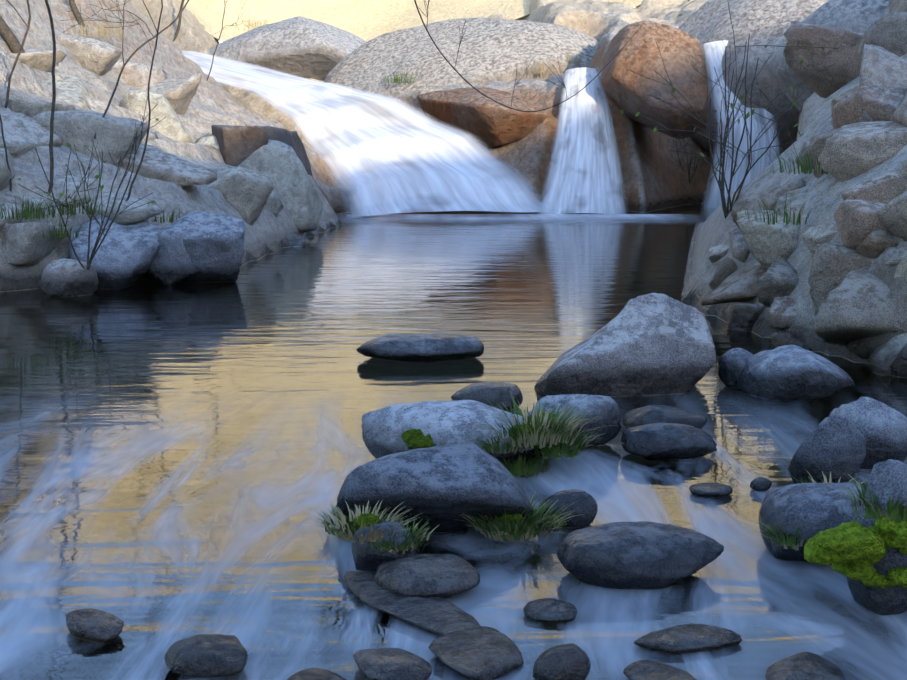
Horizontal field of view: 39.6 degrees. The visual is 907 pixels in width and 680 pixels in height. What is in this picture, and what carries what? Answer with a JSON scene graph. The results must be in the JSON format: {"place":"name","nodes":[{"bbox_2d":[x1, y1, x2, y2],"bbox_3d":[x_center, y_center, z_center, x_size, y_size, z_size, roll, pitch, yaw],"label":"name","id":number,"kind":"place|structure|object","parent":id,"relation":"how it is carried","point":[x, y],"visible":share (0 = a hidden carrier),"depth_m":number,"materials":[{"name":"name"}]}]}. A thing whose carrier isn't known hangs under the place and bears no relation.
{"place":"outdoors","nodes":[
{"label":"outdoors","id":0,"kind":"place"},
{"bbox_2d":[181,0,642,41],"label":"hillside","id":1,"kind":"structure","parent":0,"point":[367,20],"depth_m":37.58,"materials":[{"name":"stone"}]},
{"bbox_2d":[0,204,906,679],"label":"water surface","id":2,"kind":"object","parent":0,"point":[180,460],"depth_m":4.67,"materials":[{"name":"blue liquid"}]},
{"bbox_2d":[40,259,97,296],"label":"rock","id":3,"kind":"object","parent":2,"relation":"on","point":[65,277],"depth_m":9.35,"materials":[{"name":"stone"}]},
{"bbox_2d":[65,608,123,642],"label":"cobble","id":4,"kind":"object","parent":2,"relation":"on","point":[96,625],"visible":1,"depth_m":3.02,"materials":[{"name":"stone"}]},
{"bbox_2d":[68,215,160,288],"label":"boulder","id":5,"kind":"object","parent":2,"relation":"on","point":[125,254],"depth_m":9.87,"materials":[{"name":"stone"}]},
{"bbox_2d":[147,226,195,284],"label":"rock","id":6,"kind":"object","parent":2,"relation":"on","point":[171,264],"depth_m":10.01,"materials":[{"name":"stone"}]},
{"bbox_2d":[143,210,244,282],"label":"boulder","id":7,"kind":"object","parent":2,"relation":"on","point":[213,242],"depth_m":10.11,"materials":[{"name":"stone"}]},
{"bbox_2d":[164,634,246,677],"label":"cobble","id":8,"kind":"object","parent":2,"relation":"on","point":[209,655],"visible":1,"depth_m":2.81,"materials":[{"name":"stone"}]},
{"bbox_2d":[211,125,332,208],"bbox_3d":[-2.309,-1.630,16.110,1.524,2.201,3.005,0,9,-1],"label":"rock","id":9,"kind":"object","parent":2,"relation":"on","point":[238,145],"visible":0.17,"depth_m":14.61,"materials":[{"name":"stone"}]},
{"bbox_2d":[287,668,345,679],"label":"cobble","id":10,"kind":"object","parent":2,"relation":"on","point":[314,674],"visible":1,"depth_m":2.75,"materials":[{"name":"stone"}]},
{"bbox_2d":[352,521,419,572],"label":"rock","id":11,"kind":"object","parent":2,"relation":"on","point":[367,557],"visible":0.58,"depth_m":3.46,"materials":[{"name":"stone"}]},
{"bbox_2d":[302,500,419,543],"bbox_3d":[-0.244,0.501,3.512,0.308,0.061,0.308,-8,13,-42],"label":"dry grass tuft","id":12,"kind":"object","parent":11,"relation":"on","point":[372,535],"depth_m":3.51,"materials":[{"name":"plant"}]},
{"bbox_2d":[361,518,430,551],"bbox_3d":[-0.159,0.536,3.476,0.211,0.052,0.202,0,9,-1],"label":"grass tuft","id":13,"kind":"object","parent":11,"relation":"on","point":[413,534],"visible":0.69,"depth_m":3.45,"materials":[{"name":"plant"}]},
{"bbox_2d":[353,648,431,679],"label":"cobble","id":14,"kind":"object","parent":2,"relation":"on","point":[386,664],"visible":1,"depth_m":2.79,"materials":[{"name":"stone"}]},
{"bbox_2d":[344,571,479,634],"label":"flat rock","id":15,"kind":"object","parent":2,"relation":"on","point":[438,615],"visible":0.88,"depth_m":3.16,"materials":[{"name":"stone"}]},
{"bbox_2d":[356,333,483,361],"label":"flat rock","id":16,"kind":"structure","parent":2,"relation":"on","point":[429,347],"depth_m":6.64,"materials":[{"name":"stone"}]},
{"bbox_2d":[374,554,479,598],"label":"rock","id":17,"kind":"object","parent":2,"relation":"on","point":[442,576],"visible":0.9,"depth_m":3.29,"materials":[{"name":"stone"}]},
{"bbox_2d":[336,443,532,532],"bbox_3d":[-0.058,0.469,3.864,0.591,0.282,0.391,0,9,-1],"label":"dark rock","id":18,"kind":"object","parent":2,"relation":"on","point":[443,487],"visible":0.85,"depth_m":3.73,"materials":[{"name":"stone"}]},
{"bbox_2d":[454,490,581,542],"bbox_3d":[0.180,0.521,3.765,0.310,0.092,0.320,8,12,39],"label":"grass tuft","id":19,"kind":"object","parent":18,"relation":"on","point":[530,520],"visible":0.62,"depth_m":3.73,"materials":[{"name":"green plant"}]},
{"bbox_2d":[361,400,564,463],"bbox_3d":[0.037,0.376,4.632,0.756,0.284,0.485,0,9,-1],"label":"boulder","id":20,"kind":"object","parent":2,"relation":"on","point":[385,428],"visible":0.5,"depth_m":4.55,"materials":[{"name":"stone"}]},
{"bbox_2d":[498,454,554,475],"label":"grass tuft","id":21,"kind":"object","parent":20,"relation":"on","point":[521,466],"visible":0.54,"depth_m":4.45,"materials":[{"name":"plant"}]},
{"bbox_2d":[480,389,587,444],"bbox_3d":[0.286,0.278,4.587,0.448,0.132,0.496,0,9,-1],"label":"grass tuft","id":22,"kind":"object","parent":20,"relation":"on","point":[554,429],"visible":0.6,"depth_m":4.51,"materials":[{"name":"green plant"}]},
{"bbox_2d":[459,402,610,448],"bbox_3d":[0.272,0.297,4.469,0.560,0.099,0.517,-4,10,-21],"label":"dry grass tuft","id":23,"kind":"object","parent":20,"relation":"on","point":[532,440],"depth_m":4.41,"materials":[{"name":"plant"}]},
{"bbox_2d":[532,427,597,457],"bbox_3d":[0.362,0.352,4.550,0.305,0.097,0.282,6,11,31],"label":"grass tuft","id":24,"kind":"object","parent":20,"relation":"on","point":[555,450],"visible":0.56,"depth_m":4.48,"materials":[{"name":"plant"}]},
{"bbox_2d":[428,626,523,679],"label":"cobble","id":25,"kind":"object","parent":2,"relation":"on","point":[482,653],"visible":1,"depth_m":2.89,"materials":[{"name":"stone"}]},
{"bbox_2d":[451,382,522,409],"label":"rock","id":26,"kind":"object","parent":2,"relation":"on","point":[493,393],"visible":0.85,"depth_m":5.51,"materials":[{"name":"stone"}]},
{"bbox_2d":[337,214,698,225],"bbox_3d":[0.918,-1.670,17.473,5.600,0.001,2.400,0,9,-1],"label":"waterfall foam","id":27,"kind":"object","parent":2,"relation":"on","point":[472,217],"visible":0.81,"depth_m":18.13,"materials":[{"name":"white liquid"}]},
{"bbox_2d":[523,598,576,622],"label":"cobble","id":28,"kind":"object","parent":2,"relation":"on","point":[553,610],"visible":1,"depth_m":3.15,"materials":[{"name":"stone"}]},
{"bbox_2d":[533,643,590,679],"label":"cobble","id":29,"kind":"object","parent":2,"relation":"on","point":[569,661],"visible":1,"depth_m":2.77,"materials":[{"name":"stone"}]},
{"bbox_2d":[539,489,597,527],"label":"rock","id":30,"kind":"object","parent":2,"relation":"on","point":[585,505],"visible":0.81,"depth_m":3.88,"materials":[{"name":"stone"}]},
{"bbox_2d":[528,394,620,447],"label":"rock","id":31,"kind":"object","parent":2,"relation":"on","point":[605,408],"visible":0.65,"depth_m":4.84,"materials":[{"name":"stone"}]},
{"bbox_2d":[537,67,626,213],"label":"waterfall","id":32,"kind":"object","parent":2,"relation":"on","point":[595,187],"visible":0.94,"depth_m":19.06,"materials":[{"name":"white liquid"}]},
{"bbox_2d":[534,293,715,396],"bbox_3d":[0.837,0.095,6.082,0.907,0.662,0.735,0,9,-1],"label":"boulder","id":33,"kind":"object","parent":2,"relation":"on","point":[652,344],"visible":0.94,"depth_m":5.82,"materials":[{"name":"stone"}]},
{"bbox_2d":[557,521,723,589],"bbox_3d":[0.515,0.598,3.467,0.458,0.165,0.288,0,9,-1],"label":"rock","id":34,"kind":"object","parent":2,"relation":"on","point":[646,555],"depth_m":3.38,"materials":[{"name":"stone"}]},
{"bbox_2d":[623,660,695,679],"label":"cobble","id":35,"kind":"object","parent":2,"relation":"on","point":[644,670],"visible":1,"depth_m":2.77,"materials":[{"name":"stone"}]},
{"bbox_2d":[623,405,707,428],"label":"rock","id":36,"kind":"object","parent":2,"relation":"on","point":[648,414],"visible":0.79,"depth_m":5.04,"materials":[{"name":"stone"}]},
{"bbox_2d":[621,423,716,459],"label":"rock","id":37,"kind":"object","parent":2,"relation":"on","point":[665,441],"visible":0.98,"depth_m":4.67,"materials":[{"name":"stone"}]},
{"bbox_2d":[633,623,741,654],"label":"cobble","id":38,"kind":"object","parent":2,"relation":"on","point":[685,638],"visible":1,"depth_m":2.97,"materials":[{"name":"stone"}]},
{"bbox_2d":[689,483,732,496],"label":"stone","id":39,"kind":"object","parent":2,"relation":"on","point":[710,489],"visible":1,"depth_m":4.21,"materials":[{"name":"stone"}]},
{"bbox_2d":[718,348,752,387],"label":"boulder","id":40,"kind":"object","parent":2,"relation":"on","point":[732,363],"visible":0.48,"depth_m":6.00,"materials":[{"name":"stone"}]},
{"bbox_2d":[727,303,765,331],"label":"bank block","id":41,"kind":"structure","parent":2,"relation":"on","point":[744,316],"depth_m":7.71,"materials":[{"name":"stone"}]},
{"bbox_2d":[738,345,854,400],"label":"boulder","id":42,"kind":"object","parent":2,"relation":"on","point":[789,373],"visible":0.96,"depth_m":5.71,"materials":[{"name":"stone"}]},
{"bbox_2d":[765,652,845,679],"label":"cobble","id":43,"kind":"object","parent":2,"relation":"on","point":[805,666],"visible":1,"depth_m":2.79,"materials":[{"name":"stone"}]},
{"bbox_2d":[758,482,862,561],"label":"rock","id":44,"kind":"object","parent":2,"relation":"on","point":[812,511],"visible":0.52,"depth_m":3.55,"materials":[{"name":"stone"}]},
{"bbox_2d":[788,415,865,483],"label":"rock","id":45,"kind":"object","parent":2,"relation":"on","point":[835,445],"visible":0.88,"depth_m":4.24,"materials":[{"name":"stone"}]},
{"bbox_2d":[830,397,906,469],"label":"rock","id":46,"kind":"object","parent":2,"relation":"on","point":[881,427],"visible":0.52,"depth_m":4.51,"materials":[{"name":"stone"}]},
{"bbox_2d":[845,247,906,358],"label":"rock","id":47,"kind":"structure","parent":2,"relation":"on","point":[863,348],"depth_m":6.53,"materials":[{"name":"stone"}]},
{"bbox_2d":[847,459,906,614],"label":"rock","id":48,"kind":"object","parent":2,"relation":"on","point":[887,478],"visible":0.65,"depth_m":3.16,"materials":[{"name":"stone"}]},
{"bbox_2d":[832,520,885,560],"bbox_3d":[0.991,0.496,3.104,0.151,0.089,0.143,0,9,-1],"label":"moss","id":49,"kind":"object","parent":48,"relation":"on","point":[875,550],"visible":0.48,"depth_m":3.06,"materials":[{"name":"plant"}]},
{"bbox_2d":[804,534,846,564],"bbox_3d":[0.929,0.515,3.114,0.131,0.084,0.111,0,9,-1],"label":"moss","id":50,"kind":"object","parent":49,"relation":"on","point":[814,552],"visible":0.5,"depth_m":3.08,"materials":[{"name":"plant"}]},
{"bbox_2d":[813,528,851,551],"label":"moss","id":51,"kind":"object","parent":50,"relation":"on","point":[832,540],"visible":0.98,"depth_m":3.03,"materials":[{"name":"plant"}]},
{"bbox_2d":[841,562,876,581],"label":"moss","id":52,"kind":"object","parent":48,"relation":"on","point":[867,571],"visible":0.73,"depth_m":3.11,"materials":[{"name":"plant"}]},
{"bbox_2d":[873,526,906,549],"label":"moss","id":53,"kind":"object","parent":48,"relation":"on","point":[895,542],"visible":0.27,"depth_m":3.09,"materials":[{"name":"plant"}]},
{"bbox_2d":[829,474,906,522],"bbox_3d":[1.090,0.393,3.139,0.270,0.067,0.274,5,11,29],"label":"grass tuft","id":54,"kind":"object","parent":53,"relation":"on","point":[894,515],"visible":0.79,"depth_m":3.10,"materials":[{"name":"green plant"}]},
{"bbox_2d":[870,333,906,375],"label":"bank block","id":55,"kind":"structure","parent":2,"relation":"on","point":[882,357],"depth_m":6.35,"materials":[{"name":"stone"}]},
{"bbox_2d":[0,0,906,363],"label":"bedrock","id":56,"kind":"structure","parent":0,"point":[652,170],"depth_m":16.39,"materials":[{"name":"stone"}]},
{"bbox_2d":[0,147,14,190],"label":"rock","id":57,"kind":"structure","parent":56,"relation":"attached to","point":[5,175],"depth_m":10.06,"materials":[{"name":"stone"}]},
{"bbox_2d":[0,111,63,157],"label":"rock","id":58,"kind":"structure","parent":56,"relation":"attached to","point":[16,125],"depth_m":10.69,"materials":[{"name":"stone"}]},
{"bbox_2d":[0,222,66,264],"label":"rock","id":59,"kind":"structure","parent":56,"relation":"attached to","point":[21,245],"depth_m":9.69,"materials":[{"name":"stone"}]},
{"bbox_2d":[8,49,66,71],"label":"bank block","id":60,"kind":"structure","parent":56,"relation":"attached to","point":[40,59],"depth_m":13.93,"materials":[{"name":"stone"}]},
{"bbox_2d":[4,97,74,117],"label":"bank block","id":61,"kind":"structure","parent":56,"relation":"attached to","point":[30,108],"depth_m":11.96,"materials":[{"name":"stone"}]},
{"bbox_2d":[0,188,82,219],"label":"bank grass","id":62,"kind":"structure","parent":56,"relation":"on","point":[26,214],"depth_m":9.75,"materials":[{"name":"plant"}]},
{"bbox_2d":[45,0,55,193],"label":"bare branch","id":63,"kind":"object","parent":56,"relation":"on","point":[53,102],"visible":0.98,"depth_m":10.08,"materials":[{"name":"brown plant"}]},
{"bbox_2d":[41,70,90,109],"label":"bank block","id":64,"kind":"structure","parent":56,"relation":"attached to","point":[75,92],"depth_m":13.82,"materials":[{"name":"stone"}]},
{"bbox_2d":[54,175,97,206],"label":"bank block","id":65,"kind":"structure","parent":56,"relation":"attached to","point":[71,188],"depth_m":10.34,"materials":[{"name":"stone"}]},
{"bbox_2d":[31,110,147,165],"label":"rock","id":66,"kind":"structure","parent":56,"relation":"attached to","point":[79,129],"depth_m":11.15,"materials":[{"name":"stone"}]},
{"bbox_2d":[58,35,121,75],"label":"rock","id":67,"kind":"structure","parent":56,"relation":"attached to","point":[98,57],"depth_m":15.86,"materials":[{"name":"stone"}]},
{"bbox_2d":[19,91,165,269],"bbox_3d":[-2.588,-1.139,9.138,0.978,1.355,1.440,6,11,34],"label":"bank shrub","id":68,"kind":"object","parent":56,"relation":"on","point":[93,253],"depth_m":9.23,"materials":[{"name":"brown plant"}]},
{"bbox_2d":[84,192,163,223],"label":"rock","id":69,"kind":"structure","parent":56,"relation":"attached to","point":[140,213],"depth_m":10.16,"materials":[{"name":"stone"}]},
{"bbox_2d":[60,0,188,138],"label":"bare branch","id":70,"kind":"object","parent":56,"relation":"on","point":[126,62],"visible":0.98,"depth_m":11.35,"materials":[{"name":"brown plant"}]},
{"bbox_2d":[114,62,166,89],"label":"bank block","id":71,"kind":"structure","parent":56,"relation":"attached to","point":[136,75],"depth_m":16.92,"materials":[{"name":"stone"}]},
{"bbox_2d":[119,88,191,142],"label":"rock","id":72,"kind":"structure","parent":56,"relation":"attached to","point":[171,125],"depth_m":14.57,"materials":[{"name":"stone"}]},
{"bbox_2d":[117,144,216,187],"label":"rock","id":73,"kind":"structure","parent":56,"relation":"attached to","point":[159,164],"depth_m":11.29,"materials":[{"name":"stone"}]},
{"bbox_2d":[147,73,201,114],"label":"rock","id":74,"kind":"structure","parent":56,"relation":"on","point":[179,93],"depth_m":16.77,"materials":[{"name":"stone"}]},
{"bbox_2d":[206,166,273,225],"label":"boulder","id":75,"kind":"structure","parent":56,"relation":"attached to","point":[245,193],"depth_m":12.45,"materials":[{"name":"stone"}]},
{"bbox_2d":[195,133,322,232],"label":"rock","id":76,"kind":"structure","parent":56,"relation":"attached to","point":[280,164],"depth_m":14.53,"materials":[{"name":"stone"}]},
{"bbox_2d":[209,16,366,80],"bbox_3d":[-3.518,-6.252,28.771,4.718,2.192,3.932,6,11,31],"label":"boulder","id":77,"kind":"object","parent":56,"relation":"on","point":[301,47],"depth_m":27.08,"materials":[{"name":"stone"}]},
{"bbox_2d":[182,51,555,216],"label":"waterfall","id":78,"kind":"object","parent":56,"relation":"on","point":[451,170],"visible":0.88,"depth_m":19.53,"materials":[{"name":"white liquid"}]},
{"bbox_2d":[324,17,599,117],"bbox_3d":[0.518,-4.856,24.176,6.111,2.745,4.363,0,9,-1],"label":"boulder","id":79,"kind":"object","parent":56,"relation":"attached to","point":[490,49],"depth_m":23.07,"materials":[{"name":"stone"}]},
{"bbox_2d":[417,87,547,148],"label":"boulder","id":80,"kind":"object","parent":56,"relation":"attached to","point":[472,111],"visible":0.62,"depth_m":20.57,"materials":[{"name":"stone"}]},
{"bbox_2d":[414,0,641,111],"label":"hanging twig","id":81,"kind":"object","parent":56,"relation":"attached to","point":[516,69],"visible":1,"depth_m":11.02,"materials":[{"name":"wood"}]},
{"bbox_2d":[601,20,707,138],"bbox_3d":[3.105,-4.045,19.698,1.682,1.790,2.600,0,9,-1],"label":"boulder","id":82,"kind":"object","parent":56,"relation":"attached to","point":[681,52],"visible":0.98,"depth_m":18.81,"materials":[{"name":"stone"}]},
{"bbox_2d":[708,257,737,289],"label":"rock","id":83,"kind":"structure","parent":56,"relation":"attached to","point":[726,267],"depth_m":8.28,"materials":[{"name":"stone"}]},
{"bbox_2d":[620,0,838,218],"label":"shrub","id":84,"kind":"object","parent":56,"relation":"on","point":[720,182],"depth_m":8.62,"materials":[{"name":"brown plant"}]},
{"bbox_2d":[701,265,767,305],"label":"rock","id":85,"kind":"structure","parent":56,"relation":"on","point":[738,285],"depth_m":7.85,"materials":[{"name":"stone"}]},
{"bbox_2d":[728,224,749,262],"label":"rock","id":86,"kind":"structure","parent":56,"relation":"attached to","point":[740,250],"depth_m":8.25,"materials":[{"name":"stone"}]},
{"bbox_2d":[703,40,780,207],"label":"waterfall","id":87,"kind":"object","parent":56,"relation":"on","point":[715,51],"visible":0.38,"depth_m":20.57,"materials":[{"name":"white liquid"}]},
{"bbox_2d":[678,0,826,160],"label":"boulder","id":88,"kind":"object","parent":56,"relation":"on","point":[763,22],"depth_m":20.87,"materials":[{"name":"stone"}]},
{"bbox_2d":[736,210,799,266],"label":"rock","id":89,"kind":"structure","parent":56,"relation":"attached to","point":[768,245],"depth_m":7.68,"materials":[{"name":"stone"}]},
{"bbox_2d":[731,176,805,228],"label":"rock","id":90,"kind":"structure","parent":56,"relation":"attached to","point":[772,194],"depth_m":8.07,"materials":[{"name":"stone"}]},
{"bbox_2d":[754,259,798,307],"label":"rock","id":91,"kind":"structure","parent":56,"relation":"on","point":[779,278],"depth_m":7.40,"materials":[{"name":"stone"}]},
{"bbox_2d":[769,296,795,328],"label":"rock","id":92,"kind":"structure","parent":56,"relation":"attached to","point":[782,312],"depth_m":7.29,"materials":[{"name":"stone"}]},
{"bbox_2d":[769,330,811,350],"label":"rock","id":93,"kind":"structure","parent":56,"relation":"attached to","point":[780,338],"depth_m":7.14,"materials":[{"name":"stone"}]},
{"bbox_2d":[774,186,808,219],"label":"bank block","id":94,"kind":"structure","parent":56,"relation":"attached to","point":[796,199],"depth_m":7.81,"materials":[{"name":"stone"}]},
{"bbox_2d":[765,128,827,173],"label":"bank grass","id":95,"kind":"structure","parent":56,"relation":"on","point":[804,170],"depth_m":7.86,"materials":[{"name":"plant"}]},
{"bbox_2d":[795,128,839,169],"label":"bank block","id":96,"kind":"structure","parent":56,"relation":"attached to","point":[816,144],"depth_m":8.04,"materials":[{"name":"stone"}]},
{"bbox_2d":[802,224,836,253],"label":"bank block","id":97,"kind":"structure","parent":56,"relation":"on","point":[814,238],"depth_m":7.23,"materials":[{"name":"stone"}]},
{"bbox_2d":[783,21,863,97],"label":"boulder","id":98,"kind":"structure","parent":56,"relation":"attached to","point":[839,74],"depth_m":10.55,"materials":[{"name":"stone"}]},
{"bbox_2d":[766,0,888,112],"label":"rock","id":99,"kind":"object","parent":56,"relation":"on","point":[860,16],"depth_m":14.13,"materials":[{"name":"stone"}]},
{"bbox_2d":[808,242,871,315],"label":"rock","id":100,"kind":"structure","parent":56,"relation":"attached to","point":[833,265],"depth_m":6.90,"materials":[{"name":"stone"}]},
{"bbox_2d":[811,266,900,344],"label":"boulder","id":101,"kind":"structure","parent":56,"relation":"attached to","point":[858,304],"depth_m":6.46,"materials":[{"name":"stone"}]},
{"bbox_2d":[834,199,887,248],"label":"rock","id":102,"kind":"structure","parent":56,"relation":"attached to","point":[858,222],"depth_m":6.79,"materials":[{"name":"stone"}]},
{"bbox_2d":[820,121,906,181],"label":"boulder","id":103,"kind":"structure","parent":56,"relation":"on","point":[851,151],"depth_m":7.38,"materials":[{"name":"stone"}]},
{"bbox_2d":[831,86,903,128],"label":"rock","id":104,"kind":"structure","parent":56,"relation":"attached to","point":[878,103],"depth_m":7.82,"materials":[{"name":"stone"}]},
{"bbox_2d":[841,170,906,203],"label":"rock","id":105,"kind":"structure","parent":56,"relation":"attached to","point":[887,187],"depth_m":6.92,"materials":[{"name":"stone"}]},
{"bbox_2d":[853,230,898,258],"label":"bank block","id":106,"kind":"structure","parent":56,"relation":"attached to","point":[874,244],"depth_m":6.72,"materials":[{"name":"stone"}]},
{"bbox_2d":[856,12,906,68],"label":"boulder","id":107,"kind":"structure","parent":56,"relation":"on","point":[888,31],"depth_m":8.59,"materials":[{"name":"stone"}]},
{"bbox_2d":[859,44,906,122],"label":"rock","id":108,"kind":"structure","parent":56,"relation":"attached to","point":[881,66],"depth_m":7.94,"materials":[{"name":"stone"}]},
{"bbox_2d":[878,195,906,241],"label":"bank block","id":109,"kind":"structure","parent":56,"relation":"attached to","point":[893,216],"depth_m":6.61,"materials":[{"name":"stone"}]},
{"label":"moss","id":110,"kind":"object","parent":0,"visible":0},
{"bbox_2d":[838,527,876,554],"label":"moss","id":111,"kind":"object","parent":110,"relation":"on","point":[862,538],"visible":0.75,"depth_m":3.04,"materials":[{"name":"plant"}]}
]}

